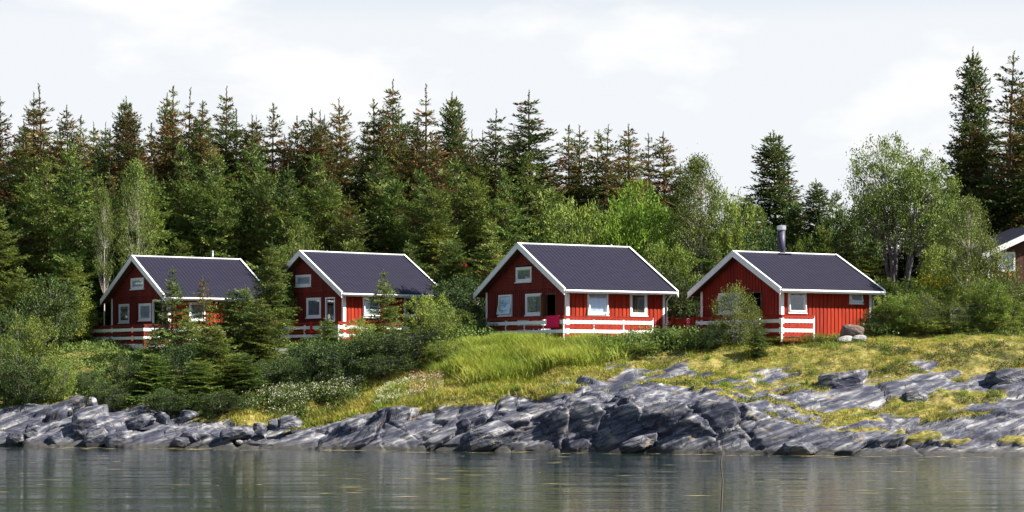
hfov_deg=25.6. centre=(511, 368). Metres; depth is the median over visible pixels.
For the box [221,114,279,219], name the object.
spruce tree
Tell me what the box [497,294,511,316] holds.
window
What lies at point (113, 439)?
boulder
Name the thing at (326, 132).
spruce tree
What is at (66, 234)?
spruce tree
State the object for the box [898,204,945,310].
spruce tree
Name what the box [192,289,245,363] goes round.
young spruce
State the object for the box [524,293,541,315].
window
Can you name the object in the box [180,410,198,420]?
boulder
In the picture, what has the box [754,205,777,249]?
spruce tree
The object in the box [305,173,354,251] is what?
spruce tree
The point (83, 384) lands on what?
alder bush
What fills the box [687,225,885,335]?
cabin
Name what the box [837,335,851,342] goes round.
boulder
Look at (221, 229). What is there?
spruce tree
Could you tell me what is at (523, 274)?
window
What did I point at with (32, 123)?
spruce tree
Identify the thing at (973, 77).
spruce tree
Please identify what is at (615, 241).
broadleaf tree
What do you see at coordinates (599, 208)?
spruce tree
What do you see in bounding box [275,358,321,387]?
alder bush
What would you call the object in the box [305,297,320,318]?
window
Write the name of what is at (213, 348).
young spruce
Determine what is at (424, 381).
sorrel
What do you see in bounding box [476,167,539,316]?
spruce tree
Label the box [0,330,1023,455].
ground
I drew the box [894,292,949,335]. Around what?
birch shrub
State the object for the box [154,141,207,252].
spruce tree
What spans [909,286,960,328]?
willow bush
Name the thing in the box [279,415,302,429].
boulder
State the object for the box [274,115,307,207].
spruce tree
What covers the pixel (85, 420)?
boulder
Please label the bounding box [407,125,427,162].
spruce tree
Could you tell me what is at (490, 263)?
spruce tree
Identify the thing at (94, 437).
boulder
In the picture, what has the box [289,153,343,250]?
spruce tree
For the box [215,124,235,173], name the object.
spruce tree
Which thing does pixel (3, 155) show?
spruce tree
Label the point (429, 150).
spruce tree
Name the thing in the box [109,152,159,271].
birch tree
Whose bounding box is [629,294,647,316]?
window
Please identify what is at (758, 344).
young spruce
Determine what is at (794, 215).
spruce tree
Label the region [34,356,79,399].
willow bush
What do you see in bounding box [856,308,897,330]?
alder bush
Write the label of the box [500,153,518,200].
spruce tree
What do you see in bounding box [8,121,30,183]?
spruce tree
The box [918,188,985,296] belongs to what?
broadleaf tree
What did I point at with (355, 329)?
willow bush
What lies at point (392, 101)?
spruce tree
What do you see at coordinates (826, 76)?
sky
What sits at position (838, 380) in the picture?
boulder
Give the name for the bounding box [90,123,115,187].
spruce tree
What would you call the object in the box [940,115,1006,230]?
spruce tree
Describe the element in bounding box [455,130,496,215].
spruce tree
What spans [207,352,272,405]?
spruce tree
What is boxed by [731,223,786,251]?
alder bush
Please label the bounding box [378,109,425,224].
spruce tree
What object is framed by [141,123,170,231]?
spruce tree
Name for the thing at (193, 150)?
spruce tree
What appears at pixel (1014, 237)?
cabin
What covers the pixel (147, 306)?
window
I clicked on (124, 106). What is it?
spruce tree
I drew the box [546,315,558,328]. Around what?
towel
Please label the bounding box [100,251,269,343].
cabin
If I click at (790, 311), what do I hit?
window
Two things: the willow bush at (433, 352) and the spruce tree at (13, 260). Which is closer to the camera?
the willow bush at (433, 352)
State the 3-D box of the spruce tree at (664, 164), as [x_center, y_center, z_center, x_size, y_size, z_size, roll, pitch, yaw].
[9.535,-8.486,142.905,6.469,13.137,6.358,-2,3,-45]
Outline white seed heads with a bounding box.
[242,372,366,410]
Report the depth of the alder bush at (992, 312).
108.68 m
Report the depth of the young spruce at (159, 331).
117.33 m
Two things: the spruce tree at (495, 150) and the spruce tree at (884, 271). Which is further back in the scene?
the spruce tree at (495, 150)
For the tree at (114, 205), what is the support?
on the ground at (663, 418)
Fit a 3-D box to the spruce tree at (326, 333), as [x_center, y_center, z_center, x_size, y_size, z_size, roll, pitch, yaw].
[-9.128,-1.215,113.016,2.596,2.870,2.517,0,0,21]
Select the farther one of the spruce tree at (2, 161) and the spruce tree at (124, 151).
the spruce tree at (2, 161)
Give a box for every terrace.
[86,324,255,351]
[272,321,424,345]
[487,316,652,339]
[696,315,814,345]
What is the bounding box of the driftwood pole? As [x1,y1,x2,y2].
[720,430,725,511]
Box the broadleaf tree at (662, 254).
[642,238,701,316]
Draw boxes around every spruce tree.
[0,96,29,250]
[0,123,48,266]
[0,173,20,276]
[0,205,32,333]
[0,218,13,288]
[0,267,52,351]
[1,142,10,205]
[1,168,56,292]
[1,221,46,308]
[2,83,66,238]
[2,157,83,327]
[3,130,31,206]
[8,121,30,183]
[9,92,61,219]
[32,255,102,347]
[35,126,52,170]
[36,105,93,224]
[41,131,112,332]
[49,115,109,278]
[49,129,66,168]
[71,133,98,203]
[71,174,115,325]
[82,122,104,216]
[86,129,120,215]
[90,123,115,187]
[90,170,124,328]
[92,96,149,258]
[94,103,167,264]
[96,149,169,332]
[109,230,165,320]
[117,168,183,315]
[118,352,180,408]
[137,93,190,244]
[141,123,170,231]
[147,86,204,245]
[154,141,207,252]
[157,238,194,318]
[163,87,214,201]
[163,179,236,256]
[166,360,228,410]
[169,107,222,231]
[170,99,228,238]
[181,145,254,265]
[202,236,237,257]
[204,86,251,232]
[205,206,230,254]
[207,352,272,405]
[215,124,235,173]
[216,108,253,213]
[216,296,287,378]
[218,178,258,255]
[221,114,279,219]
[224,133,277,271]
[239,171,296,280]
[241,239,302,355]
[244,116,271,168]
[244,163,313,302]
[250,102,307,234]
[250,134,300,240]
[253,152,274,213]
[264,244,299,338]
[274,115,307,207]
[276,120,330,243]
[280,108,347,243]
[282,213,325,314]
[289,140,309,200]
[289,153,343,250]
[293,110,358,247]
[304,316,347,365]
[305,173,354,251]
[309,115,334,172]
[316,97,366,239]
[328,142,353,182]
[330,194,383,252]
[339,136,367,212]
[339,238,365,252]
[340,128,372,226]
[345,147,403,252]
[348,97,406,248]
[354,121,372,191]
[359,105,405,235]
[361,177,420,256]
[367,79,423,197]
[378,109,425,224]
[388,168,451,262]
[401,83,454,209]
[401,113,432,226]
[401,185,478,306]
[401,241,436,273]
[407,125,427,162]
[411,133,457,223]
[415,240,476,325]
[418,131,441,176]
[421,158,504,257]
[422,118,493,250]
[428,91,490,212]
[446,175,508,316]
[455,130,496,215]
[460,220,507,318]
[473,108,523,226]
[474,89,575,242]
[475,131,496,201]
[475,153,500,215]
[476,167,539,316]
[483,137,538,242]
[488,148,554,254]
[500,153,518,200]
[501,126,524,172]
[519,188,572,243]
[532,149,556,181]
[541,204,575,243]
[547,124,593,239]
[552,124,603,227]
[563,129,617,229]
[574,125,629,231]
[586,199,610,232]
[595,123,669,253]
[612,155,626,186]
[613,137,645,221]
[633,131,696,244]
[634,135,666,222]
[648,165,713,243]
[651,205,681,244]
[663,256,700,317]
[682,218,712,316]
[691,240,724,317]
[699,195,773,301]
[731,129,812,243]
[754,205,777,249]
[783,200,804,251]
[785,178,844,252]
[807,219,835,253]
[808,190,859,261]
[826,224,873,296]
[854,240,886,300]
[857,213,902,309]
[876,205,924,294]
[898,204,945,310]
[933,46,1006,229]
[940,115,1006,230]
[945,184,977,264]
[954,51,1023,247]
[966,168,1015,259]
[981,89,1023,227]
[988,168,1023,258]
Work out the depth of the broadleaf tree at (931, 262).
112.34 m
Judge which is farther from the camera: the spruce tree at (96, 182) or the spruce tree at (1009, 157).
the spruce tree at (96, 182)
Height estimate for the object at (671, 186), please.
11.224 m
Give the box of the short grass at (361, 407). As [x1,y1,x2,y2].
[228,329,1023,432]
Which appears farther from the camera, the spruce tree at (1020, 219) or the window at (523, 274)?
the spruce tree at (1020, 219)
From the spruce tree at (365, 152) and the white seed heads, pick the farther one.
the spruce tree at (365, 152)
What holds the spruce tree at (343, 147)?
on the ground at (663, 418)
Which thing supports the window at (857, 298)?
in the cabin at (832, 293)
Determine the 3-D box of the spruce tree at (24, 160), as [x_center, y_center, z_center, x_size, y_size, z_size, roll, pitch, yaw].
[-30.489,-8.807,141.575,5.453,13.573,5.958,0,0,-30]
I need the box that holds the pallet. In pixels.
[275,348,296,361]
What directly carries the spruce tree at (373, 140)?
on the ground at (663, 418)
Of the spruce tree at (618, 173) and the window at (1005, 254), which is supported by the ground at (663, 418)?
the spruce tree at (618, 173)
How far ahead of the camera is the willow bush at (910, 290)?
110.56 m
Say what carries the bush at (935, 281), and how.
on the ground at (663, 418)
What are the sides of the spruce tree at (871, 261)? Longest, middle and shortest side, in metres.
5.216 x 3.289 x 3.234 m
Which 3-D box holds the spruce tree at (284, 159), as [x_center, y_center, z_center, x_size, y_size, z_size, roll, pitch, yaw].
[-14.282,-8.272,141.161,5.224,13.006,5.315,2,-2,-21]
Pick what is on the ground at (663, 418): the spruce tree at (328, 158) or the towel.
the spruce tree at (328, 158)
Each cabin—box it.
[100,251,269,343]
[266,250,437,338]
[473,242,678,334]
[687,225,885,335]
[955,227,1023,294]
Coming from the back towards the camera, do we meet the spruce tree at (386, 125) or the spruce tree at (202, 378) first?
the spruce tree at (386, 125)
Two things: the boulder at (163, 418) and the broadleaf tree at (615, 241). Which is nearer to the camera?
the boulder at (163, 418)
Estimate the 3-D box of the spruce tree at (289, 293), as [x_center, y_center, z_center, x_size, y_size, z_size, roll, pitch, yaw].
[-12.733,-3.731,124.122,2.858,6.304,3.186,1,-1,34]
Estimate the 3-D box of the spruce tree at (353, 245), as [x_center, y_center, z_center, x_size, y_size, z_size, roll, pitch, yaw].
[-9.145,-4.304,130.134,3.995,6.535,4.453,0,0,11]
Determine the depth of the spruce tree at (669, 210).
134.06 m
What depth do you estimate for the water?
71.86 m
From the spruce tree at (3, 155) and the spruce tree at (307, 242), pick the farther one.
the spruce tree at (3, 155)
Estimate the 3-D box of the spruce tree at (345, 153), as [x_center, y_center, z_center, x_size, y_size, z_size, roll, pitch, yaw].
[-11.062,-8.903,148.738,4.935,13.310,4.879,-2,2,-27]
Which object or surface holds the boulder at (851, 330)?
on the ground at (663, 418)
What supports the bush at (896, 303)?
on the ground at (663, 418)
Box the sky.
[0,0,1023,252]
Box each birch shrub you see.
[707,280,762,347]
[739,300,766,342]
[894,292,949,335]
[942,230,1023,315]
[942,301,971,333]
[984,269,1023,324]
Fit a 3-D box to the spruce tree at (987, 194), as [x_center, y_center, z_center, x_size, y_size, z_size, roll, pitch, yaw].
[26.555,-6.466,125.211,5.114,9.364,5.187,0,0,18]
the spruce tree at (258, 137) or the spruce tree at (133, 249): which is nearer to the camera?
the spruce tree at (133, 249)
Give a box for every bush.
[0,305,38,363]
[0,334,30,406]
[0,355,56,404]
[1,312,62,393]
[14,273,88,350]
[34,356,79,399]
[54,290,97,344]
[69,369,104,393]
[82,381,132,411]
[97,355,153,403]
[140,387,197,417]
[153,338,200,390]
[187,390,253,414]
[248,357,298,390]
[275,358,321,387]
[284,336,336,379]
[306,339,380,380]
[339,314,375,351]
[340,330,408,364]
[354,352,421,378]
[364,327,452,362]
[400,292,455,339]
[417,304,476,343]
[420,339,464,359]
[430,275,485,325]
[453,317,512,337]
[594,353,625,361]
[600,334,642,347]
[624,342,662,353]
[649,261,690,322]
[665,274,702,325]
[671,328,700,344]
[674,342,704,349]
[698,322,729,348]
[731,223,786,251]
[764,335,810,343]
[787,231,818,252]
[802,332,832,342]
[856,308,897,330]
[858,319,890,335]
[867,291,924,334]
[872,274,907,316]
[876,310,926,334]
[882,276,941,312]
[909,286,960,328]
[911,272,952,288]
[911,317,954,335]
[949,321,979,332]
[955,277,1015,330]
[956,302,1016,325]
[980,313,1023,331]
[997,279,1023,321]
[1005,299,1023,330]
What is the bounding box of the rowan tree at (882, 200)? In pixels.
[838,131,965,295]
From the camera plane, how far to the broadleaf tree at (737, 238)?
120.44 m
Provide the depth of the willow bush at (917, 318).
108.09 m
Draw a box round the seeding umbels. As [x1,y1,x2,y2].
[375,372,443,402]
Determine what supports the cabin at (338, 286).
on the ground at (663, 418)
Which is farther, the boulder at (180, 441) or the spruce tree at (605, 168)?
the spruce tree at (605, 168)
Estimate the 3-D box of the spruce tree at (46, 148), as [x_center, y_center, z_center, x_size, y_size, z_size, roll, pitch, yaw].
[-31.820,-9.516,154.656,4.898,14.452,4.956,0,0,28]
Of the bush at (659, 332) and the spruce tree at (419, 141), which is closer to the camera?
the bush at (659, 332)
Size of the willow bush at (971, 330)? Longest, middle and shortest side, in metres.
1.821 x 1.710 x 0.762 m
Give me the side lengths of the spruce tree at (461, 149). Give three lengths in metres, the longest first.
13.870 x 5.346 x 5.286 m
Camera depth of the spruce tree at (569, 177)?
140.21 m
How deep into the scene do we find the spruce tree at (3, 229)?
136.33 m
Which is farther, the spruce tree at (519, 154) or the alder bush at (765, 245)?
the spruce tree at (519, 154)
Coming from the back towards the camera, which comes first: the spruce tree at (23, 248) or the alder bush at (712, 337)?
the spruce tree at (23, 248)
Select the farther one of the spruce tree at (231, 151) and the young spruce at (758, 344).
the spruce tree at (231, 151)
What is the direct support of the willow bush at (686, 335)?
on the ground at (663, 418)
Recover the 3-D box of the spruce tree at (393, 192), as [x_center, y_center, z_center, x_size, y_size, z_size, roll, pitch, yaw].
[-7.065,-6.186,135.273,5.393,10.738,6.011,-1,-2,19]
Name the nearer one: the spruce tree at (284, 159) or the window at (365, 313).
the window at (365, 313)
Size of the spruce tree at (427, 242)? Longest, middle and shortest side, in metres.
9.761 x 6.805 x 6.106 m
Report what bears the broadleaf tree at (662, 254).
on the ground at (663, 418)
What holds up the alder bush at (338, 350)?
on the ground at (663, 418)
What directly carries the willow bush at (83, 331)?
on the ground at (663, 418)
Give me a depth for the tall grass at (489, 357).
105.94 m
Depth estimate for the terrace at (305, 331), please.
120.87 m
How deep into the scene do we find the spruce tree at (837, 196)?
122.75 m
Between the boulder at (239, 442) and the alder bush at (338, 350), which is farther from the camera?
the alder bush at (338, 350)
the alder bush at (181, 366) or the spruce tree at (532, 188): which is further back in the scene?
the spruce tree at (532, 188)
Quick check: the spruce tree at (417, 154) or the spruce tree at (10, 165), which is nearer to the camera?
the spruce tree at (417, 154)
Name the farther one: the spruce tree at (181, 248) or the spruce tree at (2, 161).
the spruce tree at (2, 161)
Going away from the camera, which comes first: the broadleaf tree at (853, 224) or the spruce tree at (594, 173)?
the broadleaf tree at (853, 224)
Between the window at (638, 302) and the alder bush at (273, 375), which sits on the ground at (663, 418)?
the alder bush at (273, 375)
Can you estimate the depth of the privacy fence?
112.17 m
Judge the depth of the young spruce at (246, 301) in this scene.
115.43 m
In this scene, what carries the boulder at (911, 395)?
on the ground at (663, 418)
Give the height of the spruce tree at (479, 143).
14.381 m
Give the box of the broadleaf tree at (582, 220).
[531,186,625,244]
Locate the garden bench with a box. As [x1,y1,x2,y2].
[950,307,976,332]
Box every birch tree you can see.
[90,183,117,336]
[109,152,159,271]
[661,143,741,282]
[933,192,999,318]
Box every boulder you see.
[5,433,27,446]
[25,423,45,437]
[46,435,63,443]
[71,404,110,436]
[83,427,108,446]
[87,397,97,406]
[104,430,132,447]
[115,428,127,431]
[125,413,156,430]
[155,412,169,424]
[171,437,190,446]
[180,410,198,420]
[181,431,197,440]
[219,426,254,441]
[236,440,243,444]
[253,423,268,434]
[268,418,278,430]
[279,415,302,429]
[460,420,515,451]
[618,435,652,452]
[710,378,738,384]
[779,442,817,454]
[818,369,867,388]
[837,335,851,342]
[840,324,863,336]
[852,335,866,341]
[902,390,928,402]
[984,368,1023,385]
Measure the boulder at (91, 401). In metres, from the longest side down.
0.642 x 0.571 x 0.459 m
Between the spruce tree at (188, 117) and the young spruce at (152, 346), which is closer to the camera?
the young spruce at (152, 346)
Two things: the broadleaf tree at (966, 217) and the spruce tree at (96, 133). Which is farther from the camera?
the spruce tree at (96, 133)
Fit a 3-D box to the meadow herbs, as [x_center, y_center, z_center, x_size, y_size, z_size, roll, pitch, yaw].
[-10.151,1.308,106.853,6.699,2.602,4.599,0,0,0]
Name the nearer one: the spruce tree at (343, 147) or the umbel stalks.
the umbel stalks
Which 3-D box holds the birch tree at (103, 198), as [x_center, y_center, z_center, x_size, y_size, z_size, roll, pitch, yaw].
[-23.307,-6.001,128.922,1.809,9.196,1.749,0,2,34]
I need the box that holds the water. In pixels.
[0,446,1023,511]
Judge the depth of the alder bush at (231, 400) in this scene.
105.92 m
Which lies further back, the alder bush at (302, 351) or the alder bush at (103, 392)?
the alder bush at (302, 351)
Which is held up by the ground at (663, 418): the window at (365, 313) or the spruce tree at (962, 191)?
the spruce tree at (962, 191)
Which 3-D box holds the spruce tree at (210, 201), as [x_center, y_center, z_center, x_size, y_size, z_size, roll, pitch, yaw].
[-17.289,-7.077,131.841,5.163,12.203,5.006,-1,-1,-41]
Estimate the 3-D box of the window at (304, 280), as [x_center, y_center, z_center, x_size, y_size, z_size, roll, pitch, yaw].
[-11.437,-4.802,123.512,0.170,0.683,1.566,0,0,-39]
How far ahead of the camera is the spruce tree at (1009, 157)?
125.40 m
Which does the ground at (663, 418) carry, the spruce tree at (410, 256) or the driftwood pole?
the spruce tree at (410, 256)
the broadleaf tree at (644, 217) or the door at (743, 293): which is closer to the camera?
the door at (743, 293)
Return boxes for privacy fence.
[671,314,695,330]
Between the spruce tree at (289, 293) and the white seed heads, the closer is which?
the white seed heads
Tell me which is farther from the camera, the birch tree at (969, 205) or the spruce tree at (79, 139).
the spruce tree at (79, 139)
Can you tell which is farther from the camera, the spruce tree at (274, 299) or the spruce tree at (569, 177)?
the spruce tree at (569, 177)
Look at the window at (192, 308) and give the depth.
123.46 m
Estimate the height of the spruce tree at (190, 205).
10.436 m
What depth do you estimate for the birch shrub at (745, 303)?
105.84 m
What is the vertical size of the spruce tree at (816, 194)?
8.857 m
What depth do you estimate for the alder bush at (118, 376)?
108.67 m
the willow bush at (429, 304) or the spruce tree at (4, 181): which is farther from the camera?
the spruce tree at (4, 181)
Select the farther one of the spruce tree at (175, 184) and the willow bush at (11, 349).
the spruce tree at (175, 184)
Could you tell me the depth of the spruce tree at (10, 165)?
153.88 m
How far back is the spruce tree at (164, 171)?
142.60 m
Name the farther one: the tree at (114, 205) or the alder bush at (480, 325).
the tree at (114, 205)
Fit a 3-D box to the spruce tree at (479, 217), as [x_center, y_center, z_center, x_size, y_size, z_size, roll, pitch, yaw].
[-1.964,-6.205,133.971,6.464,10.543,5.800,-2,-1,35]
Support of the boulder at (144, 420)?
on the ground at (663, 418)
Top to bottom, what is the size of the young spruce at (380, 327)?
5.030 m
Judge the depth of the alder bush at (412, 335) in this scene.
108.86 m
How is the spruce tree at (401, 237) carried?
on the ground at (663, 418)
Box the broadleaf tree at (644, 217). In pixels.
[592,172,693,267]
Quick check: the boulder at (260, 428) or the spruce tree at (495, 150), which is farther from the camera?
the spruce tree at (495, 150)
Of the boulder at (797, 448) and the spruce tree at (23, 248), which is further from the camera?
the spruce tree at (23, 248)
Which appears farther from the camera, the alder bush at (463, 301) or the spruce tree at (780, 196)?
the spruce tree at (780, 196)
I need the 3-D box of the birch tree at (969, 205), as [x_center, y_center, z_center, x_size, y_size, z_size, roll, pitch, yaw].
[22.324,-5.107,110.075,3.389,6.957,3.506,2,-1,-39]
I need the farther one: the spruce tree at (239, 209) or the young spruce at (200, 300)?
the spruce tree at (239, 209)
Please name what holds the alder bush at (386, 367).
on the ground at (663, 418)
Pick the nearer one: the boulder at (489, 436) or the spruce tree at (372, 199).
the boulder at (489, 436)
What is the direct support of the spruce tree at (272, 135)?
on the ground at (663, 418)
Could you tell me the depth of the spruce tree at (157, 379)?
109.10 m
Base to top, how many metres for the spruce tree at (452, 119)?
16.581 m
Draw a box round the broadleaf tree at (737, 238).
[691,177,762,273]
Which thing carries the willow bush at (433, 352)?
on the ground at (663, 418)
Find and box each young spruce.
[135,333,164,374]
[144,266,190,354]
[160,306,226,378]
[183,322,243,390]
[184,277,217,358]
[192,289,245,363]
[214,283,278,364]
[358,269,416,346]
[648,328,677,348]
[744,320,773,359]
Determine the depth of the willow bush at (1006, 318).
107.63 m
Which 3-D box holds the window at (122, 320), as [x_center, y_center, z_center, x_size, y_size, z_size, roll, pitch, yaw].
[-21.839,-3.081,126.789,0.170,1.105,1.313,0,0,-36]
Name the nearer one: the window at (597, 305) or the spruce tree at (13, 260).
the window at (597, 305)
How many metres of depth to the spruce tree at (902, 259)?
123.39 m
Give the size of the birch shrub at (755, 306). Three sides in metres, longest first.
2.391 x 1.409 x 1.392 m
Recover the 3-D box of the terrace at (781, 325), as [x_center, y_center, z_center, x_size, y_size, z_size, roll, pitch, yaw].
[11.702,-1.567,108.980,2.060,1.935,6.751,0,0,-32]
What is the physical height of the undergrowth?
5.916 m
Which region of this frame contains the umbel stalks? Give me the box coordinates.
[374,373,442,405]
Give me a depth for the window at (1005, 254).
113.76 m
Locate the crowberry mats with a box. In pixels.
[579,330,1023,422]
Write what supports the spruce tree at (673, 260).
on the ground at (663, 418)
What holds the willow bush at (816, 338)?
on the ground at (663, 418)
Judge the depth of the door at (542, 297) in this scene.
111.12 m
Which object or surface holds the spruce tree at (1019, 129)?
on the ground at (663, 418)
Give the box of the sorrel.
[409,369,443,396]
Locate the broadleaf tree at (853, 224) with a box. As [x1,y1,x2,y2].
[805,200,883,283]
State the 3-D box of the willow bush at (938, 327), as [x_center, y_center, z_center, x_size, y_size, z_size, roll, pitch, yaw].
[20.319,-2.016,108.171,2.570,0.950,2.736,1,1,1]
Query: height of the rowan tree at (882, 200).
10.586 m
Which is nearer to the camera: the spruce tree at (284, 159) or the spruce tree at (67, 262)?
the spruce tree at (67, 262)
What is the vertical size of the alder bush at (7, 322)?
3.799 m
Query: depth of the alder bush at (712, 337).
105.35 m
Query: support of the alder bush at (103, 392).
on the ground at (663, 418)
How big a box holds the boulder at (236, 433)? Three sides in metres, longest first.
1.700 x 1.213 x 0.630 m
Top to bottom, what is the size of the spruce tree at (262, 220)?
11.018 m
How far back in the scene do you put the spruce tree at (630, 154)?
140.88 m
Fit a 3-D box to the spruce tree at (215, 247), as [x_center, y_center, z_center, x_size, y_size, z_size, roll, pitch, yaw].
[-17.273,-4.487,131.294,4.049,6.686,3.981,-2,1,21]
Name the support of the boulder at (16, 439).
on the ground at (663, 418)
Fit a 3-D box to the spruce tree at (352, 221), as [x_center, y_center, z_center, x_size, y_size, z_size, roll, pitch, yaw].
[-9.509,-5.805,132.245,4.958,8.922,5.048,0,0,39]
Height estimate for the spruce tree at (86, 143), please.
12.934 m
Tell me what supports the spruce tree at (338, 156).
on the ground at (663, 418)
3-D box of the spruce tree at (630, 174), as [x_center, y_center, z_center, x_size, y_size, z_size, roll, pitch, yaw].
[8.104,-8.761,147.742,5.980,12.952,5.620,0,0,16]
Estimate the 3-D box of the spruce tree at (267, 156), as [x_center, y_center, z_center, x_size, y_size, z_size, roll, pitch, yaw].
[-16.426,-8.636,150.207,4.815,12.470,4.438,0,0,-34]
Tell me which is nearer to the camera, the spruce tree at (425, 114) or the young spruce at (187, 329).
the young spruce at (187, 329)
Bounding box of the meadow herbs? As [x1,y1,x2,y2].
[229,370,368,420]
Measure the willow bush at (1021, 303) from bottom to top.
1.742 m
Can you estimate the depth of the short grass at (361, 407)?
103.88 m
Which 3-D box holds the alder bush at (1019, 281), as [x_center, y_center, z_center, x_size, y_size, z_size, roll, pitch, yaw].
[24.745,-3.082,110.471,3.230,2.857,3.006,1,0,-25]
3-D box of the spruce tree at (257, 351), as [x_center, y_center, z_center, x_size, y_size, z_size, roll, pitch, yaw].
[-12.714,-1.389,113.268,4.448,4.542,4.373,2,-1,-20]
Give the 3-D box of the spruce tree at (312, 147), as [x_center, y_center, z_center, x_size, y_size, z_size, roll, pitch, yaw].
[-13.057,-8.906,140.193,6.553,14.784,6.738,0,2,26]
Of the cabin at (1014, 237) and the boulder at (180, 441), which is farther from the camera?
the cabin at (1014, 237)
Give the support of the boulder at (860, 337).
on the ground at (663, 418)
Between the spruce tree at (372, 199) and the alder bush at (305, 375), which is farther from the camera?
the spruce tree at (372, 199)
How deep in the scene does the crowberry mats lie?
102.43 m
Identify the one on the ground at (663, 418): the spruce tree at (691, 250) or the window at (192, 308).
the spruce tree at (691, 250)
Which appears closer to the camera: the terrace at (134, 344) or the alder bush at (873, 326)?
the alder bush at (873, 326)
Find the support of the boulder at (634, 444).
on the ground at (663, 418)
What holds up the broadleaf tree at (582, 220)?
on the ground at (663, 418)
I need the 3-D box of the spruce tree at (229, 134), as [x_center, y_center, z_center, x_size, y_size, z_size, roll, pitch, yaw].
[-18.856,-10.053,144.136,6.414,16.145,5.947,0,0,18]
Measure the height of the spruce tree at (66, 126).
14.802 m
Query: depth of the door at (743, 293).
109.27 m
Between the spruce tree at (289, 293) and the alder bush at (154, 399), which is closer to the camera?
the alder bush at (154, 399)
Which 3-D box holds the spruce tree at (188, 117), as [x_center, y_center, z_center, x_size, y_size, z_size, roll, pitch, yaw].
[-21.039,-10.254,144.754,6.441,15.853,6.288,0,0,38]
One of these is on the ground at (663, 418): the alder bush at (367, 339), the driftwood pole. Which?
the alder bush at (367, 339)
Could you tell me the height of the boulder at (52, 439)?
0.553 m
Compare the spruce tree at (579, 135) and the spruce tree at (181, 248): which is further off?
the spruce tree at (579, 135)
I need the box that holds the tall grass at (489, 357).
[422,329,633,385]
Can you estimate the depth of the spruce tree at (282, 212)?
130.86 m
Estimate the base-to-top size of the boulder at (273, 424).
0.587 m
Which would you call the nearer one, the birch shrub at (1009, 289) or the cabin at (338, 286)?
the birch shrub at (1009, 289)
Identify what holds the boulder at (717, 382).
on the ground at (663, 418)
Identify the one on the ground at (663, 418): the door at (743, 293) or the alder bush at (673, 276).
the alder bush at (673, 276)
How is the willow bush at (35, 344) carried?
on the ground at (663, 418)
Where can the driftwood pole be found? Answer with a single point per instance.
(722, 476)
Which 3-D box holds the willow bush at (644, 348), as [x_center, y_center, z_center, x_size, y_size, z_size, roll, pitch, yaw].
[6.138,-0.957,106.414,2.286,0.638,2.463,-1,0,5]
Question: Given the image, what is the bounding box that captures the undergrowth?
[0,315,1023,417]
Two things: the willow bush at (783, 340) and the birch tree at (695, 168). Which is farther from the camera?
the birch tree at (695, 168)
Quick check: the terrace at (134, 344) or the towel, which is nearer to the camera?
the towel
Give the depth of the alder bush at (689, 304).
115.42 m
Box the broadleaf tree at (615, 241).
[584,207,647,260]
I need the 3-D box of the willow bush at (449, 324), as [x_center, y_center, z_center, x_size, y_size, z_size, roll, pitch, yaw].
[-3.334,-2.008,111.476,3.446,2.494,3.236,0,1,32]
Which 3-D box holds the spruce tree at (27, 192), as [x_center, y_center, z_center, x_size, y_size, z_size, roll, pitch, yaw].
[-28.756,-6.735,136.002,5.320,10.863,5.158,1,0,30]
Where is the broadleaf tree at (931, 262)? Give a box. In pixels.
[916,235,977,318]
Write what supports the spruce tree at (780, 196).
on the ground at (663, 418)
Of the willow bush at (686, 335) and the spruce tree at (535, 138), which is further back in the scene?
the spruce tree at (535, 138)
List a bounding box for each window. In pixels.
[117,304,128,323]
[129,277,143,289]
[137,303,150,321]
[189,302,204,321]
[295,274,310,287]
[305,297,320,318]
[362,297,379,317]
[404,298,417,317]
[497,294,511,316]
[514,266,531,282]
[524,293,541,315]
[587,293,608,315]
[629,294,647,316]
[718,293,740,314]
[787,293,807,313]
[849,294,863,304]
[998,252,1014,270]
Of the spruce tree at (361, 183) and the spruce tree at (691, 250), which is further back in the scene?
the spruce tree at (361, 183)
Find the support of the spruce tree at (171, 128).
on the ground at (663, 418)
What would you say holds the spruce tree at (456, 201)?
on the ground at (663, 418)
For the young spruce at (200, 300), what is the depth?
116.92 m
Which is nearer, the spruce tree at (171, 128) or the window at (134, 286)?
the window at (134, 286)
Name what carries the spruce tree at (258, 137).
on the ground at (663, 418)
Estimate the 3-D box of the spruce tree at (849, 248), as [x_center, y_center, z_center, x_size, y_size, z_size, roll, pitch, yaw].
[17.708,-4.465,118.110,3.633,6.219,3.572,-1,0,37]
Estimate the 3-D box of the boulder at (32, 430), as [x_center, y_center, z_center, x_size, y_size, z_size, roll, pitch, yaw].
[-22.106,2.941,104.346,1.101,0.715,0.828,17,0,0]
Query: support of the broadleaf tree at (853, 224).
on the ground at (663, 418)
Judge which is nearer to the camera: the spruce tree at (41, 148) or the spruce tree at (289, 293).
the spruce tree at (289, 293)
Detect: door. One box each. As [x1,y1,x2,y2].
[540,294,545,333]
[742,293,746,324]
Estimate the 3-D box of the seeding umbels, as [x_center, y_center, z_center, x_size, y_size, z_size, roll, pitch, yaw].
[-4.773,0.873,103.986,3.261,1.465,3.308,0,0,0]
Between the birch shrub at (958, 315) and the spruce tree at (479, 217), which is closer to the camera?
the birch shrub at (958, 315)
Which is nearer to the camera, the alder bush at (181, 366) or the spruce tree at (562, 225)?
the alder bush at (181, 366)

